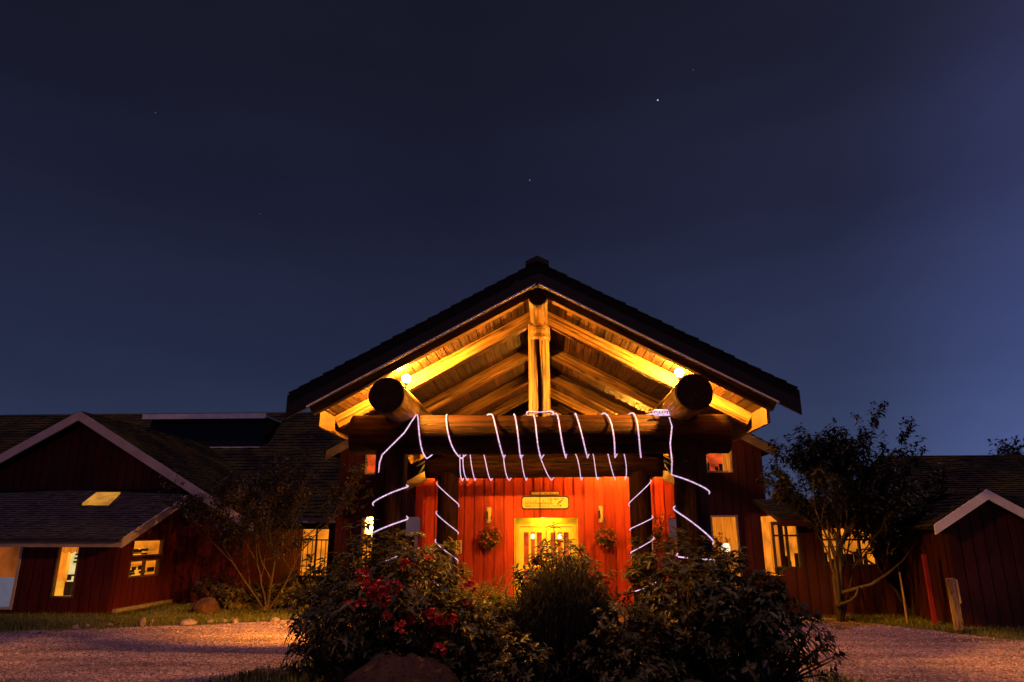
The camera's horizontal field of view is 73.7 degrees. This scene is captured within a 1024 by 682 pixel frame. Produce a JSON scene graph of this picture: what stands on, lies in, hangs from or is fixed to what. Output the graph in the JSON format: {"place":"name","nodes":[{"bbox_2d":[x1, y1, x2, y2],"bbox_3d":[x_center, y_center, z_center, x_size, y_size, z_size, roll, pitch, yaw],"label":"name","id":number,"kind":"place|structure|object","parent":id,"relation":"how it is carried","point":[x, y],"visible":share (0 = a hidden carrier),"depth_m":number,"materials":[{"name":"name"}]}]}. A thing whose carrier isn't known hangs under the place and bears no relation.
{"place":"outdoors","nodes":[
{"label":"outdoors","id":0,"kind":"place"},
{"bbox_2d":[0,603,303,631],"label":"lawn","id":1,"kind":"structure","parent":0,"point":[91,621],"depth_m":18.05,"materials":[{"name":"green plant"}]},
{"bbox_2d":[138,617,145,626],"bbox_3d":[-9.044,6.905,16.713,0.168,0.278,0.181,-1,-16,3],"label":"stone","id":2,"kind":"object","parent":1,"relation":"on","point":[142,622],"visible":0.7,"depth_m":16.66,"materials":[{"name":"grey stone"}]},
{"bbox_2d":[0,411,309,612],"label":"gabled building","id":3,"kind":"structure","parent":1,"relation":"on","point":[87,524],"depth_m":22.31,"materials":[{"name":"red wood"}]},
{"bbox_2d":[0,547,22,609],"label":"window","id":4,"kind":"structure","parent":3,"relation":"in","point":[10,557],"depth_m":19.73,"materials":[{"name":"glass"}]},
{"bbox_2d":[49,547,80,597],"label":"window","id":5,"kind":"structure","parent":3,"relation":"in","point":[67,558],"depth_m":19.81,"materials":[{"name":"yellow glass"}]},
{"bbox_2d":[128,551,159,577],"bbox_3d":[-11.528,6.931,20.852,0.652,0.904,2.196,-1,-16,3],"label":"window","id":6,"kind":"structure","parent":3,"relation":"in","point":[143,569],"depth_m":21.32,"materials":[{"name":"orange glass"}]},
{"bbox_2d":[131,539,163,563],"bbox_3d":[-11.526,6.376,21.065,0.652,0.899,2.246,-1,-16,3],"label":"window","id":7,"kind":"structure","parent":3,"relation":"in","point":[139,545],"depth_m":21.66,"materials":[{"name":"orange glass"}]},
{"bbox_2d":[178,619,197,625],"bbox_3d":[-8.106,7.037,17.015,0.483,0.206,0.385,-1,-16,3],"label":"stone","id":8,"kind":"object","parent":1,"relation":"on","point":[188,622],"visible":0.7,"depth_m":16.92,"materials":[{"name":"beige stone"}]},
{"bbox_2d":[191,597,221,614],"bbox_3d":[-8.680,7.565,19.288,0.752,0.630,0.696,-1,-16,3],"label":"boulder","id":9,"kind":"object","parent":1,"relation":"on","point":[205,605],"visible":0.58,"depth_m":19.14,"materials":[{"name":"brown stone"}]},
{"bbox_2d":[191,570,239,603],"bbox_3d":[-9.259,7.758,21.335,1.415,1.117,1.338,8,-17,-26],"label":"plant","id":10,"kind":"object","parent":1,"relation":"on","point":[203,584],"visible":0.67,"depth_m":21.30,"materials":[{"name":"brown plant"}]},
{"bbox_2d":[269,617,279,621],"bbox_3d":[-6.105,7.185,17.546,0.309,0.175,0.208,-1,-16,3],"label":"stone","id":11,"kind":"object","parent":1,"relation":"on","point":[274,619],"visible":0.72,"depth_m":17.47,"materials":[{"name":"beige stone"}]},
{"bbox_2d":[220,594,346,611],"bbox_3d":[-6.473,8.469,22.306,5.182,0.087,6.492,-1,-16,3],"label":"flower bed","id":12,"kind":"object","parent":1,"relation":"on","point":[256,610],"visible":0.04,"depth_m":19.82,"materials":[{"name":"plant"}]},
{"bbox_2d":[210,582,262,609],"bbox_3d":[-8.208,7.595,20.226,1.419,0.887,1.059,9,-18,-29],"label":"plant","id":13,"kind":"object","parent":12,"relation":"on","point":[228,603],"visible":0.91,"depth_m":20.11,"materials":[{"name":"green plant"}]},
{"bbox_2d":[236,602,252,609],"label":"grass clump","id":14,"kind":"object","parent":12,"relation":"on","point":[244,606],"visible":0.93,"depth_m":19.92,"materials":[{"name":"green plant"}]},
{"bbox_2d":[230,581,277,605],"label":"plant","id":15,"kind":"object","parent":12,"relation":"on","point":[256,585],"visible":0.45,"depth_m":20.65,"materials":[{"name":"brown plant"}]},
{"bbox_2d":[152,445,373,609],"bbox_3d":[-7.466,5.540,20.794,6.225,4.931,5.592,-1,-16,3],"label":"ornamental tree","id":16,"kind":"object","parent":12,"relation":"on","point":[280,485],"visible":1,"depth_m":20.54,"materials":[{"name":"green plant"}]},
{"bbox_2d":[252,602,275,610],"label":"grass clump","id":17,"kind":"object","parent":12,"relation":"on","point":[261,607],"visible":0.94,"depth_m":19.64,"materials":[{"name":"green plant"}]},
{"bbox_2d":[262,579,310,608],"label":"plant","id":18,"kind":"object","parent":12,"relation":"on","point":[282,596],"visible":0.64,"depth_m":20.11,"materials":[{"name":"green plant"}]},
{"bbox_2d":[272,568,334,607],"bbox_3d":[-6.249,7.447,20.523,1.607,1.243,1.556,-14,-21,41],"label":"plant","id":19,"kind":"object","parent":12,"relation":"on","point":[304,580],"visible":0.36,"depth_m":20.42,"materials":[{"name":"green plant"}]},
{"bbox_2d":[0,607,1023,681],"bbox_3d":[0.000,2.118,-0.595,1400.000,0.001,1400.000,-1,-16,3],"label":"gravel driveway","id":20,"kind":"structure","parent":0,"point":[170,673],"depth_m":12.83,"materials":[{"name":"grey gravel"}]},
{"bbox_2d":[0,412,343,591],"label":"long building","id":21,"kind":"structure","parent":20,"relation":"on","point":[240,443],"depth_m":32.00,"materials":[{"name":"red wood"}]},
{"bbox_2d":[292,528,330,576],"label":"window","id":22,"kind":"structure","parent":21,"relation":"in","point":[320,544],"depth_m":27.90,"materials":[{"name":"glass"}]},
{"bbox_2d":[365,517,419,595],"bbox_3d":[-2.588,5.061,14.553,1.190,2.533,0.072,-1,-16,3],"label":"sign board","id":23,"kind":"object","parent":20,"relation":"on","point":[412,524],"visible":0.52,"depth_m":14.80,"materials":[{"name":"white paint"}]},
{"bbox_2d":[265,662,661,681],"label":"planting bed","id":24,"kind":"object","parent":20,"relation":"on","point":[345,678],"visible":0.01,"depth_m":10.35,"materials":[{"name":"soil"}]},
{"bbox_2d":[190,655,343,681],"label":"grass","id":25,"kind":"structure","parent":24,"relation":"on","point":[274,676],"depth_m":10.26,"materials":[{"name":"green plant"}]},
{"bbox_2d":[281,545,381,676],"bbox_3d":[-2.792,4.391,11.019,1.476,2.113,1.487,14,-21,-42],"label":"rhododendron","id":26,"kind":"object","parent":24,"relation":"on","point":[309,598],"visible":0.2,"depth_m":10.73,"materials":[{"name":"green plant"}]},
{"bbox_2d":[276,519,482,681],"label":"rhododendron","id":27,"kind":"object","parent":24,"relation":"on","point":[353,646],"visible":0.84,"depth_m":9.18,"materials":[{"name":"green plant"}]},
{"bbox_2d":[344,653,459,681],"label":"boulder","id":28,"kind":"object","parent":24,"relation":"on","point":[406,667],"visible":1,"depth_m":8.35,"materials":[{"name":"brown stone"}]},
{"bbox_2d":[368,558,509,681],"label":"rhododendron","id":29,"kind":"object","parent":24,"relation":"on","point":[441,619],"visible":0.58,"depth_m":8.88,"materials":[{"name":"green plant"}]},
{"bbox_2d":[407,566,487,611],"bbox_3d":[-1.009,4.212,11.360,1.541,0.885,1.752,10,-19,-32],"label":"fern","id":30,"kind":"object","parent":24,"relation":"on","point":[455,590],"visible":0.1,"depth_m":11.37,"materials":[{"name":"green plant"}]},
{"bbox_2d":[447,572,516,622],"bbox_3d":[-0.576,4.206,11.175,1.477,0.798,1.387,2,-16,-8],"label":"fern","id":31,"kind":"object","parent":24,"relation":"on","point":[481,593],"visible":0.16,"depth_m":11.12,"materials":[{"name":"green plant"}]},
{"bbox_2d":[438,583,532,681],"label":"leafy shrub","id":32,"kind":"object","parent":24,"relation":"on","point":[494,648],"visible":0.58,"depth_m":8.99,"materials":[{"name":"green plant"}]},
{"bbox_2d":[465,576,528,624],"bbox_3d":[-0.318,4.248,11.167,1.384,0.713,1.434,-11,-19,33],"label":"fern","id":33,"kind":"object","parent":24,"relation":"on","point":[491,590],"visible":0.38,"depth_m":10.98,"materials":[{"name":"green plant"}]},
{"bbox_2d":[467,624,563,681],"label":"leafy shrub","id":34,"kind":"object","parent":24,"relation":"on","point":[512,670],"visible":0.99,"depth_m":8.39,"materials":[{"name":"green plant"}]},
{"bbox_2d":[505,555,618,681],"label":"upright shrub","id":35,"kind":"object","parent":24,"relation":"on","point":[555,607],"visible":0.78,"depth_m":8.80,"materials":[{"name":"green plant"}]},
{"bbox_2d":[509,522,618,610],"bbox_3d":[0.673,3.827,10.024,1.552,2.275,1.515,-12,-20,38],"label":"laurel shrub","id":36,"kind":"object","parent":24,"relation":"on","point":[529,572],"visible":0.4,"depth_m":10.12,"materials":[{"name":"green plant"}]},
{"bbox_2d":[562,589,679,681],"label":"rhododendron","id":37,"kind":"object","parent":24,"relation":"on","point":[633,613],"visible":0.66,"depth_m":8.57,"materials":[{"name":"green plant"}]},
{"bbox_2d":[585,625,684,681],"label":"leafy shrub","id":38,"kind":"object","parent":24,"relation":"on","point":[647,673],"visible":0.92,"depth_m":8.15,"materials":[{"name":"green plant"}]},
{"bbox_2d":[611,526,773,681],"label":"rhododendron","id":39,"kind":"object","parent":24,"relation":"on","point":[670,605],"visible":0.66,"depth_m":9.07,"materials":[{"name":"green plant"}]},
{"bbox_2d":[682,678,703,681],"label":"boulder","id":40,"kind":"object","parent":24,"relation":"on","point":[691,680],"visible":0.95,"depth_m":8.48,"materials":[{"name":"brown stone"}]},
{"bbox_2d":[678,546,849,681],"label":"rhododendron","id":41,"kind":"object","parent":24,"relation":"on","point":[755,661],"visible":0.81,"depth_m":8.92,"materials":[{"name":"green plant"}]},
{"bbox_2d":[807,669,844,681],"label":"grass clump","id":42,"kind":"object","parent":24,"relation":"on","point":[824,679],"visible":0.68,"depth_m":9.39,"materials":[{"name":"green plant"}]},
{"bbox_2d":[285,256,801,630],"bbox_3d":[0.806,3.606,18.056,9.172,7.232,12.851,-1,-16,3],"label":"entrance canopy","id":43,"kind":"object","parent":20,"relation":"on","point":[537,333],"visible":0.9,"depth_m":13.75,"materials":[{"name":"wood"}]},
{"bbox_2d":[371,414,415,560],"bbox_3d":[-2.407,3.598,13.583,0.736,4.248,0.942,7,-17,-23],"label":"rope light","id":44,"kind":"object","parent":43,"relation":"attached to","point":[395,490],"visible":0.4,"depth_m":13.58,"materials":[{"name":"grey plastic"}]},
{"bbox_2d":[402,374,409,390],"bbox_3d":[-2.156,0.844,13.890,0.166,0.332,0.163,-1,-16,3],"label":"floodlight","id":45,"kind":"object","parent":43,"relation":"attached to","point":[406,378],"visible":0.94,"depth_m":13.85,"materials":[{"name":"metal"}]},
{"bbox_2d":[434,483,459,585],"bbox_3d":[-1.890,5.710,19.821,0.701,3.157,0.701,-1,-16,3],"label":"rope light","id":46,"kind":"object","parent":43,"relation":"attached to","point":[445,521],"visible":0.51,"depth_m":19.74,"materials":[{"name":"grey plastic"}]},
{"bbox_2d":[455,540,461,552],"bbox_3d":[-1.569,5.894,19.582,0.261,0.381,0.066,-1,-16,3],"label":"sign plate","id":47,"kind":"object","parent":43,"relation":"attached to","point":[459,543],"visible":0.82,"depth_m":19.55,"materials":[{"name":"metal"}]},
{"bbox_2d":[459,454,626,480],"bbox_3d":[0.914,3.689,20.237,5.010,0.891,0.841,-1,-16,3],"label":"rope light","id":48,"kind":"object","parent":43,"relation":"attached to","point":[543,466],"visible":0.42,"depth_m":19.93,"materials":[{"name":"grey plastic"}]},
{"bbox_2d":[417,409,669,458],"bbox_3d":[0.597,1.930,13.987,5.192,0.954,0.881,-1,-16,3],"label":"rope light","id":49,"kind":"object","parent":43,"relation":"attached to","point":[656,413],"visible":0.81,"depth_m":13.66,"materials":[{"name":"grey plastic"}]},
{"bbox_2d":[628,480,655,590],"bbox_3d":[3.722,5.558,19.560,0.701,3.109,0.701,-1,-16,3],"label":"rope light","id":50,"kind":"object","parent":43,"relation":"attached to","point":[640,524],"visible":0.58,"depth_m":19.38,"materials":[{"name":"grey plastic"}]},
{"bbox_2d":[675,368,682,380],"bbox_3d":[3.347,0.709,13.631,0.166,0.332,0.163,-1,-16,3],"label":"floodlight","id":51,"kind":"object","parent":43,"relation":"attached to","point":[679,372],"visible":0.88,"depth_m":13.59,"materials":[{"name":"metal"}]},
{"bbox_2d":[669,417,713,559],"bbox_3d":[3.507,3.583,13.317,0.808,4.134,0.833,-1,-16,3],"label":"rope light","id":52,"kind":"object","parent":43,"relation":"attached to","point":[689,481],"visible":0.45,"depth_m":13.26,"materials":[{"name":"grey"}]},
{"bbox_2d":[669,519,676,539],"bbox_3d":[3.691,4.993,14.232,0.701,2.490,0.072,-1,-16,3],"label":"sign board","id":53,"kind":"object","parent":20,"relation":"on","point":[672,522],"visible":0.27,"depth_m":14.50,"materials":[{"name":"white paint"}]},
{"bbox_2d":[712,531,737,569],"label":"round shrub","id":54,"kind":"object","parent":20,"relation":"on","point":[719,544],"visible":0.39,"depth_m":15.92,"materials":[{"name":"green plant"}]},
{"bbox_2d":[756,401,934,621],"bbox_3d":[8.878,4.374,17.989,4.414,5.700,4.702,-6,-17,21],"label":"garden tree","id":55,"kind":"object","parent":20,"relation":"on","point":[826,464],"visible":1,"depth_m":17.88,"materials":[{"name":"green plant"}]},
{"bbox_2d":[987,435,1023,454],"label":"distant tree","id":56,"kind":"object","parent":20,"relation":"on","point":[1016,450],"visible":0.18,"depth_m":38.66,"materials":[{"name":"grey plant"}]},
{"bbox_2d":[0,0,1023,515],"label":"sky","id":57,"kind":"structure","parent":0,"point":[207,206],"materials":[{"name":"blue"}]},
{"bbox_2d":[323,409,779,606],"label":"lodge building","id":58,"kind":"structure","parent":0,"point":[735,489],"depth_m":22.02,"materials":[{"name":"red wood"}]},
{"bbox_2d":[360,518,371,575],"bbox_3d":[-4.864,7.524,24.307,1.600,2.768,0.402,-1,-16,3],"label":"window","id":59,"kind":"structure","parent":58,"relation":"in","point":[362,529],"depth_m":24.49,"materials":[{"name":"yellow glass"}]},
{"bbox_2d":[365,455,375,473],"bbox_3d":[-4.890,4.526,25.151,1.550,1.182,0.402,-1,-16,3],"label":"window","id":60,"kind":"structure","parent":58,"relation":"in","point":[370,469],"depth_m":25.33,"materials":[{"name":"orange glass"}]},
{"bbox_2d":[486,507,490,522],"bbox_3d":[-0.742,5.557,21.774,0.160,0.500,0.163,-1,-16,3],"label":"wall lamp","id":61,"kind":"object","parent":58,"relation":"attached to","point":[488,514],"visible":0.9,"depth_m":21.72,"materials":[{"name":"metal"}]},
{"bbox_2d":[478,516,502,550],"bbox_3d":[-0.666,6.008,21.373,0.812,1.126,0.837,-1,-16,3],"label":"hanging basket","id":62,"kind":"object","parent":58,"relation":"hanging from","point":[489,541],"visible":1,"depth_m":21.16,"materials":[{"name":"plant"}]},
{"bbox_2d":[520,527,545,591],"bbox_3d":[0.676,7.215,21.973,0.848,2.360,0.060,-1,-16,3],"label":"door","id":63,"kind":"structure","parent":58,"relation":"in","point":[522,529],"depth_m":22.16,"materials":[{"name":"beige paint"}]},
{"bbox_2d":[521,491,568,508],"bbox_3d":[1.062,5.096,21.850,1.532,0.573,0.072,-1,-16,3],"label":"entrance sign","id":64,"kind":"object","parent":58,"relation":"attached to","point":[544,502],"visible":1,"depth_m":21.82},
{"bbox_2d":[546,527,572,569],"bbox_3d":[1.547,7.203,21.930,0.848,2.360,0.060,-1,-16,3],"label":"door","id":65,"kind":"structure","parent":58,"relation":"in","point":[548,529],"depth_m":22.17,"materials":[{"name":"beige paint"}]},
{"bbox_2d":[598,506,603,522],"bbox_3d":[2.808,5.485,21.602,0.160,0.500,0.163,-1,-16,3],"label":"wall lamp","id":66,"kind":"object","parent":58,"relation":"attached to","point":[600,512],"visible":1,"depth_m":21.54,"materials":[{"name":"metal"}]},
{"bbox_2d":[593,516,617,550],"bbox_3d":[2.900,5.963,21.192,0.823,1.088,0.854,-1,-16,3],"label":"hanging basket","id":67,"kind":"object","parent":58,"relation":"hanging from","point":[606,542],"visible":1,"depth_m":20.95,"materials":[{"name":"plant"}]},
{"bbox_2d":[706,451,732,472],"bbox_3d":[7.388,4.158,24.591,1.541,1.568,0.402,-1,-16,3],"label":"window","id":68,"kind":"structure","parent":58,"relation":"in","point":[716,462],"depth_m":24.59,"materials":[{"name":"orange glass"}]},
{"bbox_2d":[710,515,741,589],"bbox_3d":[7.419,7.375,23.919,1.544,2.845,0.852,-1,-16,3],"label":"window","id":69,"kind":"structure","parent":58,"relation":"in","point":[727,525],"depth_m":23.99,"materials":[{"name":"orange glass"}]},
{"bbox_2d":[652,513,677,598],"bbox_3d":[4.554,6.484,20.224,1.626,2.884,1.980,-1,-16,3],"label":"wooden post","id":70,"kind":"object","parent":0,"point":[657,540],"visible":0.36,"depth_m":20.30,"materials":[{"name":"red wood"}]},
{"bbox_2d":[780,671,880,681],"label":"grass","id":71,"kind":"structure","parent":0,"point":[831,678],"depth_m":10.12,"materials":[{"name":"green plant"}]},
{"bbox_2d":[738,601,1023,639],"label":"lawn","id":72,"kind":"structure","parent":0,"point":[996,636],"depth_m":16.11,"materials":[{"name":"green plant"}]},
{"bbox_2d":[753,489,906,615],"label":"wing","id":73,"kind":"structure","parent":72,"relation":"on","point":[794,547],"depth_m":19.12,"materials":[{"name":"red wood"}]},
{"bbox_2d":[761,516,802,575],"bbox_3d":[7.812,5.907,19.733,0.823,1.627,0.852,-1,-16,3],"label":"window","id":74,"kind":"structure","parent":73,"relation":"in","point":[770,535],"depth_m":19.59,"materials":[{"name":"glass"}]},
{"bbox_2d":[819,526,876,565],"bbox_3d":[9.521,5.893,19.645,2.097,1.467,0.852,-1,-16,3],"label":"window","id":75,"kind":"structure","parent":73,"relation":"in","point":[856,546],"depth_m":19.51,"materials":[{"name":"glass"}]},
{"bbox_2d":[807,462,981,616],"bbox_3d":[10.824,5.555,19.226,5.263,4.130,4.255,-1,-16,3],"label":"bushy tree","id":76,"kind":"object","parent":72,"relation":"on","point":[890,551],"visible":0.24,"depth_m":18.60,"materials":[{"name":"green plant"}]},
{"bbox_2d":[899,572,908,622],"bbox_3d":[9.849,6.464,17.164,0.061,1.245,0.112,-9,-18,30],"label":"stake","id":77,"kind":"object","parent":72,"relation":"on","point":[904,603],"visible":0.88,"depth_m":17.14,"materials":[{"name":"brown wood"}]},
{"bbox_2d":[921,554,937,625],"bbox_3d":[10.335,6.162,16.900,0.129,1.688,0.135,-1,-16,3],"label":"post","id":78,"kind":"object","parent":72,"relation":"on","point":[929,588],"visible":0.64,"depth_m":16.88,"materials":[{"name":"red paint"}]},
{"bbox_2d":[854,455,1023,627],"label":"side building","id":79,"kind":"structure","parent":72,"relation":"on","point":[971,540],"depth_m":17.01,"materials":[{"name":"red wood"}]},
{"bbox_2d":[945,578,964,633],"bbox_3d":[10.166,6.067,15.650,0.207,1.200,0.204,-1,-16,3],"label":"sign post","id":80,"kind":"object","parent":72,"relation":"on","point":[953,591],"visible":0.96,"depth_m":15.62,"materials":[{"name":"beige paint"}]},
{"bbox_2d":[946,627,971,633],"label":"grass tuft","id":81,"kind":"object","parent":72,"relation":"on","point":[963,631],"visible":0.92,"depth_m":15.41,"materials":[{"name":"green plant"}]}
]}

